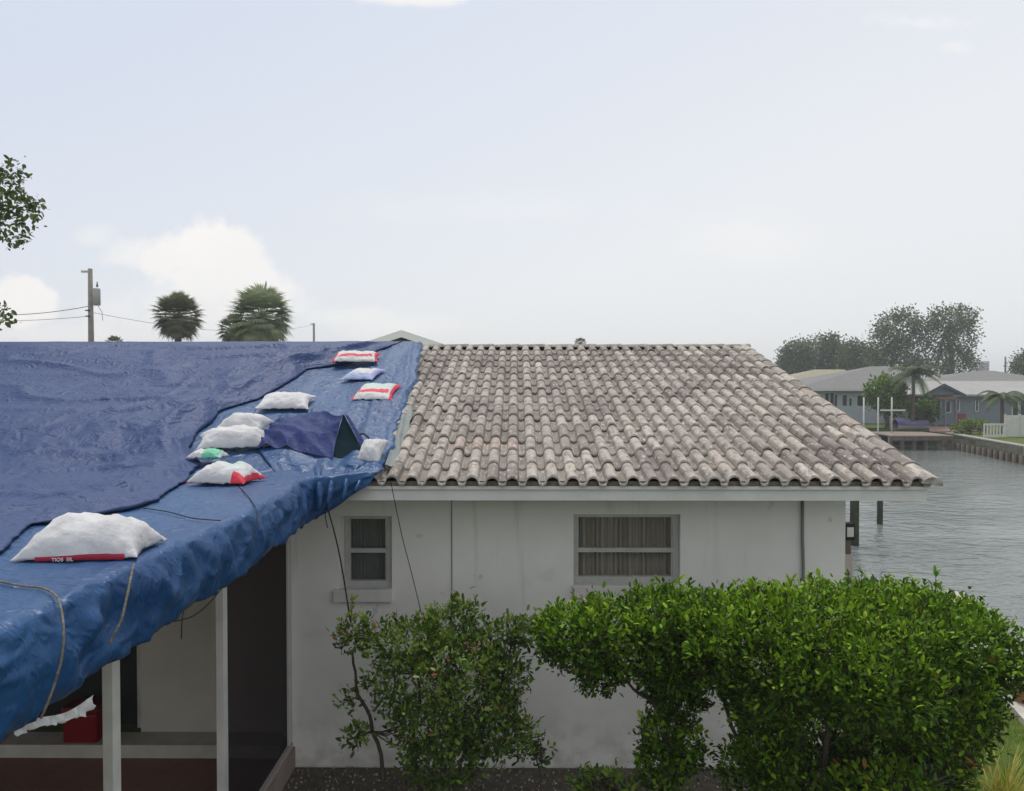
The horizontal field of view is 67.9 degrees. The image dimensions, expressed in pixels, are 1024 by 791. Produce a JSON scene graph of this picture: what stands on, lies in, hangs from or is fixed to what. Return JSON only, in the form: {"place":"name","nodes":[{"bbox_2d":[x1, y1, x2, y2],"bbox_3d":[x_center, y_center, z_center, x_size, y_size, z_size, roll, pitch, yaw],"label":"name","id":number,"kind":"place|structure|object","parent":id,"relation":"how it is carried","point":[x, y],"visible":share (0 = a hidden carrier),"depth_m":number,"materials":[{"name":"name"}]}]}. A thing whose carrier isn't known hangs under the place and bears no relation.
{"place":"outdoors","nodes":[
{"label":"outdoors","id":0,"kind":"place"},
{"bbox_2d":[370,330,440,343],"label":"gabled house","id":1,"kind":"structure","parent":0,"point":[401,335],"depth_m":26.97,"materials":[{"name":"grey"}]},
{"bbox_2d":[0,0,1023,376],"label":"sky","id":2,"kind":"structure","parent":0,"point":[761,174],"materials":[{"name":"white"}]},
{"bbox_2d":[27,579,1023,790],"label":"ground","id":3,"kind":"structure","parent":0,"point":[59,728],"depth_m":7.48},
{"bbox_2d":[0,154,47,330],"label":"oak tree","id":4,"kind":"object","parent":3,"relation":"on","point":[32,206],"visible":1,"depth_m":12.95,"materials":[{"name":"green plant"}]},
{"bbox_2d":[81,268,102,341],"bbox_3d":[-22.054,-1.985,40.082,1.158,9.367,0.430,0,1,0],"label":"utility pole","id":5,"kind":"object","parent":3,"relation":"on","point":[94,296],"visible":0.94,"depth_m":39.95,"materials":[{"name":"wood"}]},
{"bbox_2d":[13,306,87,314],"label":"power line","id":6,"kind":"object","parent":5,"relation":"attached to","point":[49,312],"visible":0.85,"depth_m":41.25,"materials":[{"name":"black"}]},
{"bbox_2d":[17,316,84,320],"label":"power line","id":7,"kind":"object","parent":5,"relation":"attached to","point":[46,319],"visible":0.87,"depth_m":41.31,"materials":[{"name":"black"}]},
{"bbox_2d":[97,313,313,330],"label":"power line","id":8,"kind":"object","parent":5,"relation":"attached to","point":[155,323],"visible":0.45,"depth_m":45.35,"materials":[{"name":"black"}]},
{"bbox_2d":[104,335,123,341],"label":"cabbage palm","id":9,"kind":"object","parent":3,"relation":"on","point":[112,338],"visible":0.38,"depth_m":59.87,"materials":[{"name":"green plant"}]},
{"bbox_2d":[149,289,205,341],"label":"cabbage palm","id":10,"kind":"object","parent":3,"relation":"on","point":[178,326],"visible":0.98,"depth_m":42.42,"materials":[{"name":"green plant"}]},
{"bbox_2d":[216,313,243,341],"bbox_3d":[-13.909,-0.708,38.108,1.916,6.909,1.832,1,1,26],"label":"cabbage palm","id":11,"kind":"object","parent":3,"relation":"on","point":[225,335],"visible":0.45,"depth_m":37.65,"materials":[{"name":"green plant"}]},
{"bbox_2d":[224,280,294,340],"bbox_3d":[-10.902,-1.075,33.045,3.362,7.831,3.326,0,1,0],"label":"cabbage palm","id":12,"kind":"object","parent":3,"relation":"on","point":[260,325],"visible":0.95,"depth_m":32.39,"materials":[{"name":"green plant"}]},
{"bbox_2d":[310,323,314,340],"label":"utility pole","id":13,"kind":"object","parent":3,"relation":"on","point":[313,331],"visible":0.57,"depth_m":84.91,"materials":[{"name":"wood"}]},
{"bbox_2d":[0,344,943,790],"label":"house","id":14,"kind":"structure","parent":3,"relation":"on","point":[518,478],"depth_m":6.84,"materials":[{"name":"paint"}]},
{"bbox_2d":[61,698,102,742],"bbox_3d":[-3.782,2.884,6.758,0.320,0.318,0.230,0,1,0],"label":"red cooler","id":15,"kind":"object","parent":14,"relation":"on","point":[88,728],"visible":0.61,"depth_m":6.66,"materials":[{"name":"red plastic"}]},
{"bbox_2d":[38,645,140,727],"bbox_3d":[-4.607,2.041,6.956,2.500,1.960,0.090,0,1,0],"label":"sliding door","id":16,"kind":"structure","parent":14,"relation":"in","point":[130,673],"depth_m":6.98,"materials":[{"name":"black glass"}]},
{"bbox_2d":[0,341,403,551],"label":"slate tarp","id":17,"kind":"object","parent":14,"relation":"on","point":[99,427],"visible":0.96,"depth_m":7.84,"materials":[{"name":"blue plastic"}]},
{"bbox_2d":[186,448,228,458],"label":"sandbag","id":18,"kind":"object","parent":17,"relation":"on","point":[208,453],"visible":1,"depth_m":6.41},
{"bbox_2d":[331,350,380,361],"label":"sandbag","id":19,"kind":"object","parent":17,"relation":"on","point":[356,356],"visible":1,"depth_m":9.95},
{"bbox_2d":[0,341,422,743],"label":"blue tarp","id":20,"kind":"object","parent":14,"relation":"on","point":[187,563],"visible":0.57,"depth_m":3.85,"materials":[{"name":"blue plastic"}]},
{"bbox_2d":[0,580,64,718],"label":"tie rope","id":21,"kind":"object","parent":20,"relation":"on","point":[62,650],"visible":1,"depth_m":2.48,"materials":[{"name":"fabric"}]},
{"bbox_2d":[14,696,95,736],"bbox_3d":[-1.584,1.120,2.651,0.039,0.143,0.453,0,1,0],"label":"torn sandbag","id":22,"kind":"object","parent":20,"relation":"hanging from","point":[83,708],"visible":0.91,"depth_m":2.66,"materials":[{"name":"white fabric"}]},
{"bbox_2d":[10,512,166,561],"bbox_3d":[-1.874,0.608,3.399,0.510,0.188,0.391,0,1,-7],"label":"sandbag","id":23,"kind":"object","parent":20,"relation":"on","point":[68,536],"visible":1,"depth_m":3.27,"materials":[{"name":"white fabric"}]},
{"bbox_2d":[108,564,134,643],"bbox_3d":[-1.495,0.801,2.952,0.043,0.227,0.312,0,1,-11],"label":"tie rope","id":24,"kind":"object","parent":20,"relation":"hanging from","point":[124,606],"visible":1,"depth_m":2.88,"materials":[{"name":"fabric"}]},
{"bbox_2d":[143,508,220,520],"bbox_3d":[-1.915,0.680,4.352,0.740,0.006,0.050,1,1,34],"label":"tie rope","id":25,"kind":"object","parent":20,"relation":"on","point":[181,515],"visible":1,"depth_m":4.31,"materials":[{"name":"grey"}]},
{"bbox_2d":[181,610,184,638],"bbox_3d":[-1.597,1.092,3.721,0.005,0.168,0.102,0,1,0],"label":"tie rope","id":26,"kind":"object","parent":20,"relation":"hanging from","point":[181,624],"visible":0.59,"depth_m":3.68,"materials":[{"name":"grey"}]},
{"bbox_2d":[174,589,220,621],"bbox_3d":[-1.596,1.074,3.864,0.026,0.081,0.634,0,1,2],"label":"tie rope","id":27,"kind":"object","parent":20,"relation":"hanging from","point":[199,611],"visible":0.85,"depth_m":3.89,"materials":[{"name":"grey"}]},
{"bbox_2d":[185,461,266,483],"bbox_3d":[-2.141,0.567,5.716,0.460,0.162,0.360,0,1,8],"label":"sandbag","id":28,"kind":"object","parent":20,"relation":"on","point":[223,472],"visible":1,"depth_m":5.59,"materials":[{"name":"white fabric"}]},
{"bbox_2d":[196,424,269,449],"bbox_3d":[-2.523,0.368,6.912,0.620,0.202,0.368,0,1,-18],"label":"sandbag","id":29,"kind":"object","parent":20,"relation":"on","point":[240,436],"visible":0.91,"depth_m":6.79,"materials":[{"name":"white fabric"}]},
{"bbox_2d":[217,413,274,429],"bbox_3d":[-2.527,0.256,7.180,0.460,0.191,0.349,0,1,4],"label":"sandbag","id":30,"kind":"object","parent":29,"relation":"on","point":[260,422],"visible":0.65,"depth_m":7.08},
{"bbox_2d":[237,484,257,538],"bbox_3d":[-1.727,0.735,4.967,0.045,0.144,1.372,0,1,-23],"label":"tie rope","id":31,"kind":"object","parent":20,"relation":"attached to","point":[255,509],"visible":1,"depth_m":4.53,"materials":[{"name":"grey"}]},
{"bbox_2d":[254,392,315,408],"bbox_3d":[-2.422,0.051,8.146,0.560,0.182,0.484,0,1,-6],"label":"sandbag","id":32,"kind":"object","parent":20,"relation":"on","point":[287,400],"visible":1,"depth_m":7.99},
{"bbox_2d":[328,510,350,621],"bbox_3d":[-1.337,1.319,5.905,0.251,0.851,0.022,1,1,33],"label":"tie rope","id":33,"kind":"object","parent":20,"relation":"hanging from","point":[341,564],"visible":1,"depth_m":5.89,"materials":[{"name":"grey fabric"}]},
{"bbox_2d":[340,368,384,379],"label":"sandbag","id":34,"kind":"object","parent":20,"relation":"on","point":[363,373],"visible":1,"depth_m":9.18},
{"bbox_2d":[358,433,388,460],"bbox_3d":[-1.253,0.471,6.743,0.326,0.250,0.563,0,1,0],"label":"sandbag","id":35,"kind":"object","parent":20,"relation":"on","point":[371,449],"visible":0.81,"depth_m":6.53,"materials":[{"name":"white fabric"}]},
{"bbox_2d":[350,383,401,399],"bbox_3d":[-1.518,-0.049,8.538,0.481,0.186,0.616,0,1,0],"label":"sandbag","id":36,"kind":"object","parent":20,"relation":"on","point":[374,391],"visible":1,"depth_m":8.36,"materials":[{"name":"white fabric"}]},
{"bbox_2d":[391,483,421,614],"bbox_3d":[-0.847,1.216,6.070,0.332,1.018,0.021,1,1,36],"label":"tie rope","id":37,"kind":"object","parent":20,"relation":"hanging from","point":[405,550],"visible":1,"depth_m":6.06,"materials":[{"name":"grey"}]},
{"bbox_2d":[211,595,215,728],"bbox_3d":[-2.378,2.109,6.846,0.640,1.790,0.025,0,1,0],"label":"door panel","id":38,"kind":"structure","parent":14,"relation":"in","point":[213,601],"depth_m":6.84,"materials":[{"name":"paint"}]},
{"bbox_2d":[253,411,363,471],"bbox_3d":[-1.855,0.423,6.762,1.525,0.538,0.908,1,2,42],"label":"folded tarp","id":39,"kind":"object","parent":14,"relation":"on","point":[314,433],"visible":0.85,"depth_m":6.78,"materials":[{"name":"blue plastic"}]},
{"bbox_2d":[333,516,391,601],"bbox_3d":[-1.316,1.455,6.901,0.572,0.786,0.215,0,1,0],"label":"window","id":40,"kind":"structure","parent":14,"relation":"in","point":[365,542],"depth_m":6.90,"materials":[{"name":"metal"}]},
{"bbox_2d":[572,514,681,597],"bbox_3d":[1.030,1.426,6.896,1.053,0.762,0.234,0,1,0],"label":"window","id":41,"kind":"structure","parent":14,"relation":"in","point":[613,549],"depth_m":6.98,"materials":[{"name":"metal"}]},
{"bbox_2d":[573,337,584,343],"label":"cabbage palm","id":42,"kind":"object","parent":3,"relation":"on","point":[576,341],"visible":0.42,"depth_m":69.67,"materials":[{"name":"green plant"}]},
{"bbox_2d":[282,766,905,790],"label":"planting bed soil","id":43,"kind":"structure","parent":3,"relation":"on","point":[358,783],"depth_m":6.64,"materials":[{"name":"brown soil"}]},
{"bbox_2d":[325,586,544,790],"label":"straggly shrub","id":44,"kind":"object","parent":43,"relation":"on","point":[419,659],"visible":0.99,"depth_m":5.73,"materials":[{"name":"green plant"}]},
{"bbox_2d":[523,728,557,790],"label":"sprig plant","id":45,"kind":"object","parent":43,"relation":"on","point":[541,756],"visible":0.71,"depth_m":6.25,"materials":[{"name":"green plant"}]},
{"bbox_2d":[564,757,642,790],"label":"bed plant","id":46,"kind":"object","parent":43,"relation":"on","point":[593,780],"visible":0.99,"depth_m":5.67,"materials":[{"name":"green plant"}]},
{"bbox_2d":[525,574,734,790],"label":"trunked shrub","id":47,"kind":"object","parent":43,"relation":"on","point":[591,629],"visible":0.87,"depth_m":5.16,"materials":[{"name":"green plant"}]},
{"bbox_2d":[648,564,1023,790],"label":"hedge shrub","id":48,"kind":"object","parent":43,"relation":"on","point":[825,693],"visible":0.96,"depth_m":4.59,"materials":[{"name":"green plant"}]},
{"bbox_2d":[814,739,990,790],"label":"light plant","id":49,"kind":"object","parent":43,"relation":"on","point":[915,777],"visible":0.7,"depth_m":4.61,"materials":[{"name":"green plant"}]},
{"bbox_2d":[845,522,854,586],"bbox_3d":[5.703,2.702,12.924,0.160,1.080,0.175,0,1,0],"label":"dock pedestal","id":50,"kind":"object","parent":3,"relation":"on","point":[849,531],"visible":0.77,"depth_m":12.87,"materials":[{"name":"black"}]},
{"bbox_2d":[945,590,1023,725],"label":"seawall","id":51,"kind":"object","parent":3,"relation":"on","point":[1018,709],"visible":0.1,"depth_m":7.99,"materials":[{"name":"grey concrete"}]},
{"bbox_2d":[1015,681,1023,703],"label":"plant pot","id":52,"kind":"object","parent":3,"relation":"on","point":[1019,699],"visible":0.07,"depth_m":8.08,"materials":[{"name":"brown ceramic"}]},
{"bbox_2d":[790,369,845,378],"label":"tan roofed house","id":53,"kind":"structure","parent":0,"point":[810,373],"depth_m":76.78,"materials":[{"name":"beige"}]},
{"bbox_2d":[797,366,917,422],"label":"pale blue house","id":54,"kind":"structure","parent":0,"point":[840,390],"depth_m":61.87,"materials":[{"name":"grey"}]},
{"bbox_2d":[825,392,828,401],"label":"window","id":55,"kind":"structure","parent":54,"relation":"in","point":[826,393],"depth_m":61.84,"materials":[{"name":"grey glass"}]},
{"bbox_2d":[830,392,834,404],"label":"window","id":56,"kind":"structure","parent":54,"relation":"in","point":[831,393],"depth_m":61.84,"materials":[{"name":"grey glass"}]},
{"bbox_2d":[834,393,837,405],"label":"window","id":57,"kind":"structure","parent":54,"relation":"in","point":[835,403],"depth_m":61.84,"materials":[{"name":"grey glass"}]},
{"bbox_2d":[842,394,847,405],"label":"window","id":58,"kind":"structure","parent":54,"relation":"in","point":[844,395],"depth_m":61.84,"materials":[{"name":"grey glass"}]},
{"bbox_2d":[857,395,865,405],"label":"window","id":59,"kind":"structure","parent":54,"relation":"in","point":[859,397],"depth_m":61.82,"materials":[{"name":"grey glass"}]},
{"bbox_2d":[874,381,909,426],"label":"feather palm","id":60,"kind":"object","parent":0,"point":[887,418],"visible":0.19,"depth_m":56.76,"materials":[{"name":"green plant"}]},
{"bbox_2d":[845,444,1023,678],"bbox_3d":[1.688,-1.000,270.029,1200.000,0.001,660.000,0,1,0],"label":"water","id":61,"kind":"structure","parent":0,"point":[962,527],"depth_m":22.00,"materials":[{"name":"grey liquid"}]},
{"bbox_2d":[850,501,858,545],"bbox_3d":[9.143,3.195,20.311,0.260,4.200,0.260,0,1,0],"label":"mooring piling","id":62,"kind":"object","parent":61,"relation":"in","point":[854,512],"visible":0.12,"depth_m":20.21,"materials":[{"name":"black wood"}]},
{"bbox_2d":[863,397,864,424],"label":"dock post","id":63,"kind":"object","parent":61,"relation":"in","point":[863,409],"visible":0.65,"depth_m":49.85,"materials":[{"name":"white paint"}]},
{"bbox_2d":[877,397,878,435],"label":"dock post","id":64,"kind":"object","parent":61,"relation":"in","point":[877,415],"visible":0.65,"depth_m":50.16,"materials":[{"name":"white paint"}]},
{"bbox_2d":[880,409,905,410],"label":"dock rail","id":65,"kind":"object","parent":64,"relation":"attached to","point":[892,409],"visible":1,"depth_m":49.97,"materials":[{"name":"white paint"}]},
{"bbox_2d":[877,501,882,523],"bbox_3d":[11.271,3.285,23.300,0.260,3.900,0.260,0,1,0],"label":"mooring piling","id":66,"kind":"object","parent":61,"relation":"in","point":[879,512],"visible":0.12,"depth_m":23.23,"materials":[{"name":"black wood"}]},
{"bbox_2d":[873,432,953,449],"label":"dock","id":67,"kind":"object","parent":61,"relation":"in","point":[902,439],"visible":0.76,"depth_m":48.09,"materials":[{"name":"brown wood"}]},
{"bbox_2d":[891,397,892,432],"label":"dock post","id":68,"kind":"object","parent":67,"relation":"on","point":[891,412],"visible":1,"depth_m":50.44,"materials":[{"name":"white paint"}]},
{"bbox_2d":[892,418,928,429],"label":"covered boat","id":69,"kind":"object","parent":67,"relation":"on","point":[903,424],"visible":1,"depth_m":51.92,"materials":[{"name":"blue fabric"}]},
{"bbox_2d":[851,659,1023,790],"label":"lawn grass","id":70,"kind":"structure","parent":0,"point":[1014,740],"depth_m":7.17,"materials":[{"name":"green plant"}]},
{"bbox_2d":[860,423,1023,462],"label":"ground","id":71,"kind":"structure","parent":0,"point":[871,427],"depth_m":48.44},
{"bbox_2d":[773,333,819,373],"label":"broadleaf tree","id":72,"kind":"object","parent":71,"relation":"on","point":[787,363],"visible":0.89,"depth_m":103.76,"materials":[{"name":"green plant"}]},
{"bbox_2d":[798,329,858,370],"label":"broadleaf tree","id":73,"kind":"object","parent":71,"relation":"on","point":[828,345],"visible":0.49,"depth_m":106.56,"materials":[{"name":"green plant"}]},
{"bbox_2d":[830,334,884,370],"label":"broadleaf tree","id":74,"kind":"object","parent":71,"relation":"on","point":[852,352],"visible":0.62,"depth_m":102.89,"materials":[{"name":"green plant"}]},
{"bbox_2d":[859,370,916,428],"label":"dockside bush","id":75,"kind":"object","parent":71,"relation":"on","point":[872,395],"visible":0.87,"depth_m":54.36,"materials":[{"name":"green plant"}]},
{"bbox_2d":[860,302,935,376],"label":"broadleaf tree","id":76,"kind":"object","parent":71,"relation":"on","point":[889,356],"visible":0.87,"depth_m":96.90,"materials":[{"name":"green plant"}]},
{"bbox_2d":[884,364,943,420],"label":"feather palm","id":77,"kind":"object","parent":71,"relation":"on","point":[913,371],"visible":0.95,"depth_m":53.36,"materials":[{"name":"green plant"}]},
{"bbox_2d":[907,395,943,423],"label":"yellow green bush","id":78,"kind":"object","parent":71,"relation":"on","point":[927,414],"visible":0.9,"depth_m":55.42,"materials":[{"name":"green plant"}]},
{"bbox_2d":[909,301,986,376],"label":"broadleaf tree","id":79,"kind":"object","parent":71,"relation":"on","point":[946,349],"visible":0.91,"depth_m":94.90,"materials":[{"name":"green plant"}]},
{"bbox_2d":[948,417,989,433],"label":"clipped hedge","id":80,"kind":"object","parent":71,"relation":"on","point":[962,427],"visible":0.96,"depth_m":49.17,"materials":[{"name":"green plant"}]},
{"bbox_2d":[942,432,1023,464],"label":"seawall","id":81,"kind":"object","parent":71,"relation":"on","point":[997,454],"visible":0.28,"depth_m":43.46,"materials":[{"name":"concrete"}]},
{"bbox_2d":[983,423,1004,436],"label":"picket fence","id":82,"kind":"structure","parent":71,"relation":"on","point":[994,425],"depth_m":45.88,"materials":[{"name":"paint"}]},
{"bbox_2d":[977,390,1023,432],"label":"feather palm","id":83,"kind":"object","parent":71,"relation":"on","point":[994,396],"visible":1,"depth_m":50.72,"materials":[{"name":"green plant"}]},
{"bbox_2d":[1004,346,1023,374],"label":"broadleaf tree","id":84,"kind":"object","parent":71,"relation":"on","point":[1017,367],"visible":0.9,"depth_m":91.52,"materials":[{"name":"green plant"}]},
{"bbox_2d":[1004,414,1023,436],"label":"white fence","id":85,"kind":"object","parent":71,"relation":"on","point":[1014,426],"visible":0.89,"depth_m":46.85,"materials":[{"name":"paint"}]},
{"bbox_2d":[929,426,977,431],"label":"patio paving","id":86,"kind":"structure","parent":0,"point":[939,428],"depth_m":53.81,"materials":[{"name":"beige concrete"}]},
{"bbox_2d":[957,413,965,426],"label":"patio chair","id":87,"kind":"object","parent":86,"relation":"on","point":[959,415],"visible":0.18,"depth_m":56.06,"materials":[{"name":"red"}]},
{"bbox_2d":[906,381,1023,425],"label":"grey blue house","id":88,"kind":"structure","parent":0,"point":[955,397],"depth_m":59.81,"materials":[{"name":"grey paint"}]},
{"bbox_2d":[946,402,950,412],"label":"window","id":89,"kind":"structure","parent":88,"relation":"in","point":[948,404],"depth_m":59.80,"materials":[{"name":"grey glass"}]},
{"bbox_2d":[954,401,959,411],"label":"window","id":90,"kind":"structure","parent":88,"relation":"in","point":[958,402],"depth_m":59.79,"materials":[{"name":"white glass"}]},
{"bbox_2d":[975,401,978,411],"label":"window","id":91,"kind":"structure","parent":88,"relation":"in","point":[976,405],"depth_m":59.77,"materials":[{"name":"white glass"}]},
{"bbox_2d":[1012,401,1018,414],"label":"window","id":92,"kind":"structure","parent":88,"relation":"in","point":[1014,412],"depth_m":59.77,"materials":[{"name":"grey glass"}]},
{"bbox_2d":[1019,401,1023,414],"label":"window","id":93,"kind":"structure","parent":88,"relation":"in","point":[1021,407],"depth_m":59.76,"materials":[{"name":"grey glass"}]},
{"bbox_2d":[921,371,1023,380],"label":"hip roofed house","id":94,"kind":"structure","parent":0,"point":[984,376],"depth_m":79.55,"materials":[{"name":"grey"}]},
{"bbox_2d":[969,361,988,370],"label":"distant tower","id":95,"kind":"structure","parent":0,"point":[986,363],"depth_m":348.43,"materials":[{"name":"grey concrete"}]},
{"bbox_2d":[963,744,1023,790],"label":"ornamental grass","id":96,"kind":"object","parent":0,"point":[1010,779],"depth_m":6.02,"materials":[{"name":"green plant"}]}
]}

